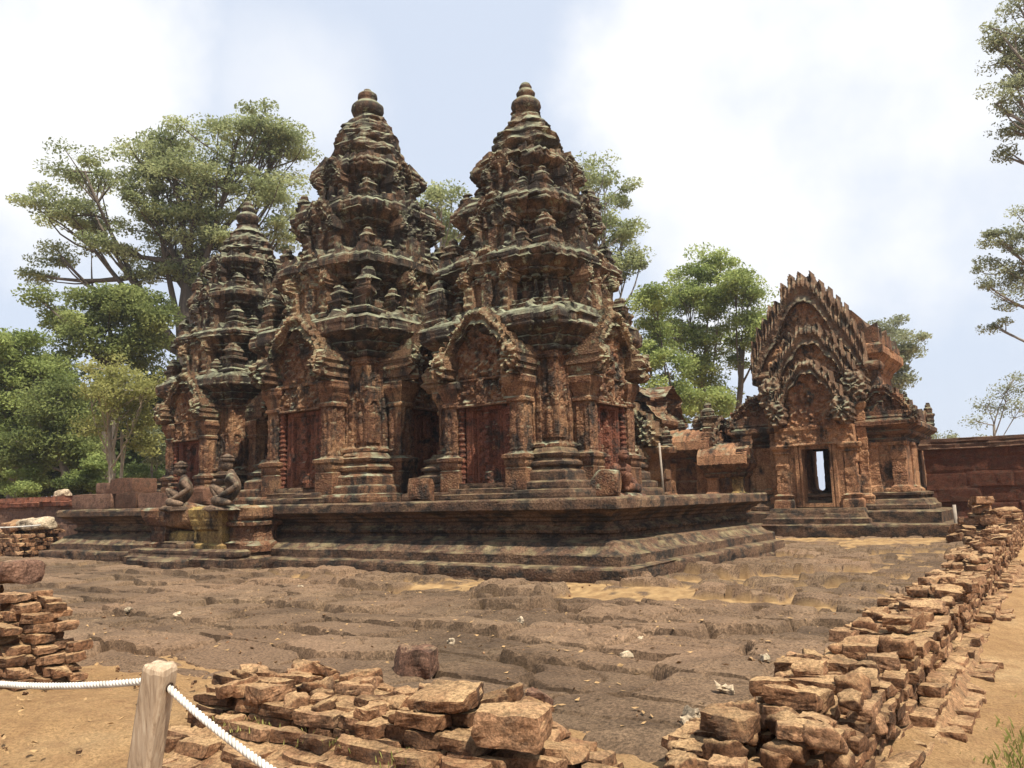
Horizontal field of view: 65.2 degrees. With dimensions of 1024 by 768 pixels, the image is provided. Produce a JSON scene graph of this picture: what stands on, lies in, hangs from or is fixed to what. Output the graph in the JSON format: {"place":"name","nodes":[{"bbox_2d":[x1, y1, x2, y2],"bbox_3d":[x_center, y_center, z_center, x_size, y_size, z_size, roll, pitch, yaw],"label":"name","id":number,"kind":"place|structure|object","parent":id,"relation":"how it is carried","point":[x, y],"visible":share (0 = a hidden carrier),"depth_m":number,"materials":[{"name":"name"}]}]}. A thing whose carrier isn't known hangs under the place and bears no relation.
{"place":"outdoors","nodes":[
{"label":"outdoors","id":0,"kind":"place"},
{"bbox_2d":[152,201,289,492],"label":"sanctuary tower","id":1,"kind":"structure","parent":0,"point":[210,410],"depth_m":26.81,"materials":[{"name":"stone"}]},
{"bbox_2d":[152,371,224,492],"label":"false door","id":2,"kind":"structure","parent":1,"relation":"in","point":[191,422],"depth_m":26.48,"materials":[{"name":"red stone"}]},
{"bbox_2d":[242,392,267,479],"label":"false door","id":3,"kind":"structure","parent":1,"relation":"in","point":[256,425],"depth_m":26.18,"materials":[{"name":"red stone"}]},
{"bbox_2d":[231,89,453,504],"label":"sanctuary tower","id":4,"kind":"structure","parent":0,"point":[338,372],"depth_m":23.03,"materials":[{"name":"stone"}]},
{"bbox_2d":[247,313,353,504],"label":"false door","id":5,"kind":"structure","parent":4,"relation":"in","point":[306,386],"depth_m":22.72,"materials":[{"name":"red stone"}]},
{"bbox_2d":[379,316,439,492],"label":"false door","id":6,"kind":"structure","parent":4,"relation":"in","point":[413,417],"depth_m":22.43,"materials":[{"name":"red stone"}]},
{"bbox_2d":[2,577,875,753],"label":"fallen leaves","id":7,"kind":"object","parent":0,"point":[89,719],"visible":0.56,"depth_m":7.81,"materials":[{"name":"brown plant"}]},
{"bbox_2d":[0,536,964,761],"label":"court paving","id":8,"kind":"structure","parent":0,"point":[827,575],"depth_m":9.92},
{"bbox_2d":[393,644,438,678],"bbox_3d":[-0.880,2.496,7.178,0.451,0.282,0.331,-4,-9,17],"label":"stone block","id":9,"kind":"object","parent":8,"relation":"on","point":[421,661],"visible":0.91,"depth_m":7.06,"materials":[{"name":"stone"}]},
{"bbox_2d":[1,567,858,755],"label":"gravel","id":10,"kind":"structure","parent":8,"relation":"on","point":[79,750],"depth_m":7.47,"materials":[{"name":"stone"}]},
{"bbox_2d":[0,545,1023,767],"bbox_3d":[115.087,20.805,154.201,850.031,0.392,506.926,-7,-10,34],"label":"ground","id":11,"kind":"structure","parent":0,"point":[49,719],"depth_m":5.47,"materials":[{"name":"soil"}]},
{"bbox_2d":[0,464,54,497],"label":"shrub","id":12,"kind":"object","parent":11,"relation":"on","point":[25,482],"visible":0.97,"depth_m":38.86,"materials":[{"name":"green plant"}]},
{"bbox_2d":[0,525,65,557],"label":"ruined brick wall","id":13,"kind":"structure","parent":11,"relation":"on","point":[23,544],"depth_m":25.92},
{"bbox_2d":[16,516,57,530],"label":"boulder","id":14,"kind":"object","parent":13,"relation":"on","point":[47,522],"visible":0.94,"depth_m":26.18,"materials":[{"name":"stone"}]},
{"bbox_2d":[0,495,76,536],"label":"courtyard wall","id":15,"kind":"structure","parent":11,"relation":"on","point":[11,509],"depth_m":29.73,"materials":[{"name":"stone"}]},
{"bbox_2d":[0,327,83,498],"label":"leafy tree","id":16,"kind":"object","parent":11,"relation":"on","point":[15,371],"visible":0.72,"depth_m":41.36,"materials":[{"name":"green plant"}]},
{"bbox_2d":[0,590,93,695],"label":"ruined brick wall","id":17,"kind":"structure","parent":11,"relation":"on","point":[36,646],"depth_m":6.83,"materials":[{"name":"stone"}]},
{"bbox_2d":[0,559,45,583],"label":"loose brick","id":18,"kind":"object","parent":17,"relation":"on","point":[28,571],"visible":1,"depth_m":7.73,"materials":[{"name":"stone"}]},
{"bbox_2d":[0,372,120,489],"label":"leafy tree","id":19,"kind":"object","parent":11,"relation":"on","point":[45,443],"visible":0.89,"depth_m":39.28,"materials":[{"name":"green plant"}]},
{"bbox_2d":[50,471,90,494],"bbox_3d":[-21.452,6.040,38.918,1.902,3.749,2.752,1,-8,-16],"label":"shrub","id":20,"kind":"object","parent":11,"relation":"on","point":[73,487],"visible":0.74,"depth_m":38.48,"materials":[{"name":"green plant"}]},
{"bbox_2d":[1,333,166,449],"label":"background tree","id":21,"kind":"object","parent":11,"relation":"on","point":[160,400],"visible":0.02,"depth_m":55.36,"materials":[{"name":"green plant"}]},
{"bbox_2d":[62,451,119,493],"bbox_3d":[-20.559,5.547,38.959,2.711,4.697,2.481,-7,-10,34],"label":"shrub","id":22,"kind":"object","parent":11,"relation":"on","point":[92,470],"visible":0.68,"depth_m":38.84,"materials":[{"name":"green plant"}]},
{"bbox_2d":[11,282,186,481],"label":"leafy tree","id":23,"kind":"object","parent":11,"relation":"on","point":[139,338],"visible":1,"depth_m":44.33,"materials":[{"name":"green plant"}]},
{"bbox_2d":[67,352,166,482],"bbox_3d":[-17.293,2.918,35.574,4.070,8.593,5.374,6,-11,-41],"label":"slender tree","id":24,"kind":"object","parent":11,"relation":"on","point":[117,380],"visible":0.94,"depth_m":35.51,"materials":[{"name":"green plant"}]},
{"bbox_2d":[85,425,165,478],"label":"background tree","id":25,"kind":"object","parent":11,"relation":"on","point":[131,456],"visible":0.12,"depth_m":46.26,"materials":[{"name":"green plant"}]},
{"bbox_2d":[109,390,161,477],"bbox_3d":[-17.043,3.569,35.969,3.027,7.406,1.774,-1,-8,0],"label":"slender tree","id":26,"kind":"object","parent":11,"relation":"on","point":[148,412],"visible":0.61,"depth_m":36.04,"materials":[{"name":"green plant"}]},
{"bbox_2d":[136,426,165,477],"bbox_3d":[-16.835,4.705,37.657,2.036,5.813,1.805,-7,-10,34],"label":"shrub","id":27,"kind":"object","parent":11,"relation":"on","point":[153,459],"visible":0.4,"depth_m":37.74,"materials":[{"name":"green plant"}]},
{"bbox_2d":[127,660,177,767],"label":"rope post","id":28,"kind":"object","parent":11,"relation":"on","point":[151,721],"visible":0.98,"depth_m":2.96,"materials":[{"name":"brown wood"}]},
{"bbox_2d":[0,678,140,689],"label":"rope","id":29,"kind":"object","parent":28,"relation":"attached to","point":[76,685],"visible":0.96,"depth_m":3.23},
{"bbox_2d":[167,685,275,767],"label":"rope","id":30,"kind":"object","parent":28,"relation":"hanging from","point":[223,735],"visible":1,"depth_m":2.79,"materials":[{"name":"fabric"}]},
{"bbox_2d":[5,97,323,364],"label":"spreading tree","id":31,"kind":"object","parent":11,"relation":"on","point":[156,167],"visible":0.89,"depth_m":51.12,"materials":[{"name":"green plant"}]},
{"bbox_2d":[123,502,282,569],"bbox_3d":[-7.968,3.897,20.222,4.760,1.839,2.072,-7,-10,34],"label":"stone stairway","id":32,"kind":"object","parent":11,"relation":"on","point":[194,535],"visible":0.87,"depth_m":19.54,"materials":[{"name":"stone"}]},
{"bbox_2d":[158,461,193,511],"bbox_3d":[-8.604,2.659,20.781,0.905,1.320,0.882,-2,-8,1],"label":"guardian statue","id":33,"kind":"object","parent":32,"relation":"on","point":[176,500],"visible":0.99,"depth_m":20.56,"materials":[{"name":"stone"}]},
{"bbox_2d":[203,454,248,511],"bbox_3d":[-7.002,2.429,19.688,0.984,1.422,0.955,-2,-8,1],"label":"guardian statue","id":34,"kind":"object","parent":32,"relation":"on","point":[222,499],"visible":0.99,"depth_m":19.44,"materials":[{"name":"stone"}]},
{"bbox_2d":[162,711,492,767],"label":"ruined wall footing","id":35,"kind":"object","parent":11,"relation":"on","point":[197,744],"visible":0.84,"depth_m":4.54,"materials":[{"name":"stone"}]},
{"bbox_2d":[193,669,623,767],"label":"ruined brick wall","id":36,"kind":"structure","parent":11,"relation":"on","point":[442,733],"depth_m":4.47,"materials":[{"name":"stone"}]},
{"bbox_2d":[215,675,257,698],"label":"loose brick","id":37,"kind":"object","parent":36,"relation":"on","point":[223,691],"visible":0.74,"depth_m":5.16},
{"bbox_2d":[244,683,296,703],"bbox_3d":[-1.553,1.976,5.135,0.197,0.101,0.284,-9,-13,40],"label":"loose brick","id":38,"kind":"object","parent":36,"relation":"on","point":[260,693],"visible":0.93,"depth_m":5.06,"materials":[{"name":"stone"}]},
{"bbox_2d":[283,691,310,712],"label":"rubble stone","id":39,"kind":"object","parent":36,"relation":"on","point":[295,699],"visible":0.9,"depth_m":4.91,"materials":[{"name":"stone"}]},
{"bbox_2d":[299,675,335,692],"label":"rubble stone","id":40,"kind":"object","parent":36,"relation":"on","point":[327,682],"visible":0.62,"depth_m":5.18,"materials":[{"name":"stone"}]},
{"bbox_2d":[334,681,374,695],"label":"loose brick","id":41,"kind":"object","parent":36,"relation":"on","point":[350,688],"visible":0.91,"depth_m":5.17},
{"bbox_2d":[339,667,382,681],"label":"loose brick","id":42,"kind":"object","parent":36,"relation":"on","point":[364,673],"visible":0.56,"depth_m":5.53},
{"bbox_2d":[353,706,381,721],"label":"loose brick","id":43,"kind":"object","parent":36,"relation":"on","point":[362,714],"visible":0.81,"depth_m":4.59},
{"bbox_2d":[407,679,483,713],"bbox_3d":[-0.361,1.752,4.484,0.386,0.125,0.284,-9,-10,28],"label":"loose brick","id":44,"kind":"object","parent":36,"relation":"on","point":[449,696],"visible":1,"depth_m":4.41,"materials":[{"name":"stone"}]},
{"bbox_2d":[471,702,552,754],"bbox_3d":[0.002,1.759,4.130,0.379,0.203,0.264,-4,-8,15],"label":"loose brick","id":45,"kind":"object","parent":36,"relation":"on","point":[522,727],"visible":1,"depth_m":4.03,"materials":[{"name":"stone"}]},
{"bbox_2d":[38,492,784,583],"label":"temple platform","id":46,"kind":"structure","parent":11,"relation":"on","point":[592,540],"depth_m":16.68,"materials":[{"name":"stone"}]},
{"bbox_2d":[72,494,115,509],"bbox_3d":[-12.738,3.672,24.942,2.236,0.492,0.824,-7,-10,33],"label":"cut stone block","id":47,"kind":"object","parent":46,"relation":"on","point":[93,501],"depth_m":24.53,"materials":[{"name":"stone"}]},
{"bbox_2d":[115,492,159,508],"bbox_3d":[-11.147,3.465,23.847,1.182,0.484,0.801,-7,-10,36],"label":"cut stone block","id":48,"kind":"object","parent":46,"relation":"on","point":[125,500],"depth_m":23.48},
{"bbox_2d":[110,478,156,493],"bbox_3d":[-11.450,3.080,24.181,1.229,0.477,0.804,-7,-10,33],"label":"cut stone block","id":49,"kind":"object","parent":48,"relation":"on","point":[123,485],"depth_m":23.84,"materials":[{"name":"stone"}]},
{"bbox_2d":[138,493,167,507],"bbox_3d":[-10.055,3.377,23.155,1.421,0.447,0.812,-7,-10,33],"label":"cut stone block","id":50,"kind":"object","parent":46,"relation":"on","point":[154,500],"depth_m":22.84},
{"bbox_2d":[187,486,212,505],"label":"rubble stone","id":51,"kind":"object","parent":46,"relation":"on","point":[201,495],"visible":0.31,"depth_m":22.27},
{"bbox_2d":[408,478,434,500],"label":"broken stone","id":52,"kind":"object","parent":46,"relation":"on","point":[421,488],"visible":1,"depth_m":19.43,"materials":[{"name":"stone"}]},
{"bbox_2d":[402,82,662,501],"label":"sanctuary tower","id":53,"kind":"structure","parent":46,"relation":"on","point":[535,374],"depth_m":19.84,"materials":[{"name":"stone"}]},
{"bbox_2d":[420,367,442,449],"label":"false door","id":54,"kind":"structure","parent":53,"relation":"in","point":[428,385],"depth_m":21.75,"materials":[{"name":"red stone"}]},
{"bbox_2d":[427,307,540,500],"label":"false door","id":55,"kind":"structure","parent":53,"relation":"in","point":[494,378],"depth_m":19.44,"materials":[{"name":"red stone"}]},
{"bbox_2d":[563,308,651,497],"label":"false door","id":56,"kind":"structure","parent":53,"relation":"in","point":[604,378],"depth_m":19.90,"materials":[{"name":"red stone"}]},
{"bbox_2d":[590,469,621,496],"bbox_3d":[2.130,2.329,18.784,0.844,0.646,0.640,-4,-9,17],"label":"broken stone","id":57,"kind":"object","parent":46,"relation":"on","point":[605,482],"visible":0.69,"depth_m":18.50,"materials":[{"name":"stone"}]},
{"bbox_2d":[613,450,644,495],"bbox_3d":[2.697,2.168,19.239,0.863,1.181,0.892,2,-9,-25],"label":"guardian statue","id":58,"kind":"object","parent":46,"relation":"on","point":[631,486],"visible":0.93,"depth_m":19.11,"materials":[{"name":"red stone"}]},
{"bbox_2d":[416,178,468,248],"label":"background tree","id":59,"kind":"object","parent":11,"relation":"on","point":[434,195],"visible":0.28,"depth_m":50.88,"materials":[{"name":"green plant"}]},
{"bbox_2d":[575,149,654,304],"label":"background tree","id":60,"kind":"object","parent":11,"relation":"on","point":[634,260],"visible":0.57,"depth_m":47.80,"materials":[{"name":"green plant"}]},
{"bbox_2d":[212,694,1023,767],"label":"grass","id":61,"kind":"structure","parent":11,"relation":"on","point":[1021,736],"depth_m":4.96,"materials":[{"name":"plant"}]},
{"bbox_2d":[633,386,687,494],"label":"collapsed hall","id":62,"kind":"structure","parent":11,"relation":"on","point":[658,414],"depth_m":29.30,"materials":[{"name":"stone"}]},
{"bbox_2d":[663,752,697,767],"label":"rubble stone","id":63,"kind":"object","parent":11,"relation":"on","point":[685,760],"visible":1,"depth_m":3.95,"materials":[{"name":"stone"}]},
{"bbox_2d":[624,281,736,417],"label":"tall tree","id":64,"kind":"object","parent":11,"relation":"on","point":[656,350],"visible":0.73,"depth_m":46.34,"materials":[{"name":"green plant"}]},
{"bbox_2d":[637,242,755,428],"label":"tall tree","id":65,"kind":"object","parent":11,"relation":"on","point":[693,294],"visible":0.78,"depth_m":51.28,"materials":[{"name":"green plant"}]},
{"bbox_2d":[670,403,735,494],"bbox_3d":[7.039,3.210,29.946,2.319,4.810,2.865,-7,-10,34],"label":"stone gallery","id":66,"kind":"object","parent":11,"relation":"on","point":[688,476],"visible":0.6,"depth_m":29.08,"materials":[{"name":"stone"}]},
{"bbox_2d":[701,738,748,759],"bbox_3d":[1.093,1.902,4.121,0.185,0.152,0.243,12,-20,-34],"label":"rubble stone","id":67,"kind":"object","parent":11,"relation":"on","point":[729,749],"visible":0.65,"depth_m":4.05,"materials":[{"name":"stone"}]},
{"bbox_2d":[697,435,756,512],"bbox_3d":[8.152,3.540,28.746,2.024,3.761,2.861,-7,-10,34],"label":"stone gallery","id":68,"kind":"object","parent":11,"relation":"on","point":[727,467],"visible":0.45,"depth_m":27.85,"materials":[{"name":"stone"}]},
{"bbox_2d":[712,262,778,408],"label":"tall tree","id":69,"kind":"object","parent":11,"relation":"on","point":[748,320],"visible":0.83,"depth_m":49.32,"materials":[{"name":"green plant"}]},
{"bbox_2d":[723,271,976,537],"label":"gabled temple building","id":70,"kind":"structure","parent":11,"relation":"on","point":[826,365],"depth_m":26.54,"materials":[{"name":"stone"}]},
{"bbox_2d":[748,512,1023,767],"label":"ruined brick wall","id":71,"kind":"structure","parent":11,"relation":"on","point":[897,694],"depth_m":6.26,"materials":[{"name":"stone"}]},
{"bbox_2d":[700,703,760,742],"bbox_3d":[1.171,1.836,4.336,0.286,0.124,0.223,0,0,38],"label":"loose brick","id":72,"kind":"object","parent":71,"relation":"on","point":[722,721],"visible":1,"depth_m":4.28,"materials":[{"name":"stone"}]},
{"bbox_2d":[722,698,760,720],"bbox_3d":[1.272,1.844,4.496,0.240,0.150,0.183,-12,-13,14],"label":"rubble stone","id":73,"kind":"object","parent":71,"relation":"on","point":[752,704],"visible":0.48,"depth_m":4.42,"materials":[{"name":"stone"}]},
{"bbox_2d":[758,748,792,767],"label":"rubble stone","id":74,"kind":"object","parent":71,"relation":"on","point":[769,759],"visible":1,"depth_m":3.93,"materials":[{"name":"stone"}]},
{"bbox_2d":[761,740,809,764],"bbox_3d":[1.375,1.841,4.026,0.219,0.104,0.131,-3,0,34],"label":"rubble stone","id":75,"kind":"object","parent":74,"relation":"on","point":[798,754],"visible":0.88,"depth_m":3.98,"materials":[{"name":"stone"}]},
{"bbox_2d":[765,710,797,735],"bbox_3d":[1.520,1.852,4.341,0.195,0.131,0.224,-9,2,-30],"label":"rubble stone","id":76,"kind":"object","parent":71,"relation":"on","point":[771,720],"visible":0.35,"depth_m":4.36,"materials":[{"name":"stone"}]},
{"bbox_2d":[762,703,809,724],"bbox_3d":[1.580,1.907,4.603,0.274,0.118,0.214,-3,-12,15],"label":"loose brick","id":77,"kind":"object","parent":71,"relation":"on","point":[767,709],"visible":0.37,"depth_m":4.55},
{"bbox_2d":[762,684,823,711],"bbox_3d":[1.630,1.811,4.644,0.322,0.118,0.197,-3,-10,34],"label":"loose brick","id":78,"kind":"object","parent":77,"relation":"on","point":[790,697],"visible":1,"depth_m":4.58,"materials":[{"name":"stone"}]},
{"bbox_2d":[776,719,804,741],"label":"loose brick","id":79,"kind":"object","parent":71,"relation":"on","point":[792,730],"visible":0.78,"depth_m":4.01,"materials":[{"name":"stone"}]},
{"bbox_2d":[774,656,815,673],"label":"loose brick","id":80,"kind":"object","parent":71,"relation":"on","point":[782,664],"visible":0.42,"depth_m":5.74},
{"bbox_2d":[783,674,835,677],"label":"loose brick","id":81,"kind":"object","parent":71,"relation":"on","point":[811,676],"visible":0.2,"depth_m":5.20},
{"bbox_2d":[791,659,828,674],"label":"loose brick","id":82,"kind":"object","parent":81,"relation":"on","point":[809,667],"visible":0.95,"depth_m":5.26,"materials":[{"name":"stone"}]},
{"bbox_2d":[787,677,836,694],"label":"loose brick","id":83,"kind":"object","parent":71,"relation":"on","point":[828,683],"visible":0.46,"depth_m":4.89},
{"bbox_2d":[796,683,834,713],"bbox_3d":[1.728,1.848,4.693,0.202,0.112,0.259,-4,-3,-43],"label":"loose brick","id":84,"kind":"object","parent":71,"relation":"on","point":[826,695],"visible":0.36,"depth_m":4.64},
{"bbox_2d":[802,720,848,753],"bbox_3d":[1.547,1.749,3.979,0.228,0.154,0.154,0,-6,32],"label":"rubble stone","id":85,"kind":"object","parent":71,"relation":"on","point":[824,736],"visible":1,"depth_m":3.93,"materials":[{"name":"stone"}]},
{"bbox_2d":[823,749,855,767],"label":"rubble stone","id":86,"kind":"object","parent":71,"relation":"on","point":[835,760],"visible":0.75,"depth_m":3.92,"materials":[{"name":"stone"}]},
{"bbox_2d":[828,654,857,674],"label":"loose brick","id":87,"kind":"object","parent":71,"relation":"on","point":[839,663],"visible":0.62,"depth_m":5.50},
{"bbox_2d":[828,628,859,642],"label":"loose brick","id":88,"kind":"object","parent":71,"relation":"on","point":[838,635],"visible":0.68,"depth_m":6.41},
{"bbox_2d":[837,688,863,711],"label":"rubble stone","id":89,"kind":"object","parent":71,"relation":"on","point":[851,699],"visible":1,"depth_m":4.50,"materials":[{"name":"stone"}]},
{"bbox_2d":[834,669,871,699],"bbox_3d":[2.059,1.829,4.834,0.211,0.156,0.194,-4,-3,27],"label":"rubble stone","id":90,"kind":"object","parent":71,"relation":"on","point":[855,679],"visible":0.81,"depth_m":4.80,"materials":[{"name":"stone"}]},
{"bbox_2d":[842,643,876,659],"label":"loose brick","id":91,"kind":"object","parent":71,"relation":"on","point":[860,651],"visible":0.84,"depth_m":5.71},
{"bbox_2d":[856,666,879,689],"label":"loose brick","id":92,"kind":"object","parent":71,"relation":"on","point":[872,674],"visible":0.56,"depth_m":4.99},
{"bbox_2d":[865,651,900,672],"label":"loose brick","id":93,"kind":"object","parent":71,"relation":"on","point":[884,661],"visible":0.8,"depth_m":5.52,"materials":[{"name":"stone"}]},
{"bbox_2d":[877,636,916,658],"bbox_3d":[2.837,1.946,5.917,0.274,0.172,0.209,1,-3,39],"label":"rubble stone","id":94,"kind":"object","parent":71,"relation":"on","point":[905,649],"visible":0.86,"depth_m":5.84,"materials":[{"name":"stone"}]},
{"bbox_2d":[886,610,925,633],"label":"loose brick","id":95,"kind":"object","parent":71,"relation":"on","point":[918,620],"visible":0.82,"depth_m":6.89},
{"bbox_2d":[882,614,914,627],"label":"loose brick","id":96,"kind":"object","parent":95,"relation":"on","point":[889,619],"visible":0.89,"depth_m":6.89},
{"bbox_2d":[911,600,946,612],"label":"loose brick","id":97,"kind":"object","parent":71,"relation":"on","point":[935,606],"visible":0.89,"depth_m":7.88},
{"bbox_2d":[934,585,968,602],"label":"loose brick","id":98,"kind":"object","parent":71,"relation":"on","point":[940,592],"visible":0.91,"depth_m":8.74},
{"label":"loose brick","id":99,"kind":"object","parent":71,"relation":"on","visible":0},
{"bbox_2d":[667,721,702,743],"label":"loose brick","id":100,"kind":"object","parent":99,"relation":"on","point":[676,734],"visible":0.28,"depth_m":4.54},
{"bbox_2d":[673,734,707,758],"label":"loose brick","id":101,"kind":"object","parent":99,"relation":"on","point":[695,748],"visible":0.38,"depth_m":4.31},
{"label":"rubble stone","id":102,"kind":"object","parent":71,"relation":"on","visible":0},
{"bbox_2d":[749,676,799,696],"bbox_3d":[1.603,1.827,4.829,0.298,0.106,0.206,-14,-17,32],"label":"loose brick","id":103,"kind":"object","parent":102,"relation":"on","point":[756,683],"visible":0.66,"depth_m":4.80,"materials":[{"name":"stone"}]},
{"bbox_2d":[868,314,931,393],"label":"background tree","id":104,"kind":"object","parent":11,"relation":"on","point":[901,377],"visible":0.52,"depth_m":60.83,"materials":[{"name":"green plant"}]},
{"bbox_2d":[875,558,1023,767],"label":"ruined wall footing","id":105,"kind":"object","parent":11,"relation":"on","point":[951,702],"visible":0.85,"depth_m":6.08,"materials":[{"name":"stone"}]},
{"bbox_2d":[918,434,1023,525],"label":"enclosure wall","id":106,"kind":"structure","parent":11,"relation":"on","point":[960,472],"depth_m":26.29,"materials":[{"name":"stone"}]},
{"bbox_2d":[958,371,1023,435],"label":"sparse tree","id":107,"kind":"object","parent":11,"relation":"on","point":[1001,405],"visible":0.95,"depth_m":44.10,"materials":[{"name":"green plant"}]},
{"bbox_2d":[970,204,1023,341],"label":"overhanging tree","id":108,"kind":"object","parent":11,"relation":"on","point":[1012,276],"visible":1,"depth_m":39.68,"materials":[{"name":"green plant"}]},
{"bbox_2d":[973,0,1023,164],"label":"overhanging tree","id":109,"kind":"object","parent":11,"relation":"on","point":[1012,55],"visible":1,"depth_m":29.76,"materials":[{"name":"green plant"}]},
{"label":"rubble stone","id":110,"kind":"object","parent":11,"relation":"on","visible":0},
{"bbox_2d":[666,754,707,767],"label":"loose brick","id":111,"kind":"object","parent":110,"relation":"on","point":[702,763],"visible":0.29,"depth_m":4.05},
{"bbox_2d":[708,754,747,767],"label":"loose brick","id":112,"kind":"object","parent":111,"relation":"on","point":[717,761],"visible":1,"depth_m":3.95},
{"bbox_2d":[0,0,1023,496],"label":"sky","id":113,"kind":"structure","parent":0,"point":[843,142],"materials":[{"name":"white"}]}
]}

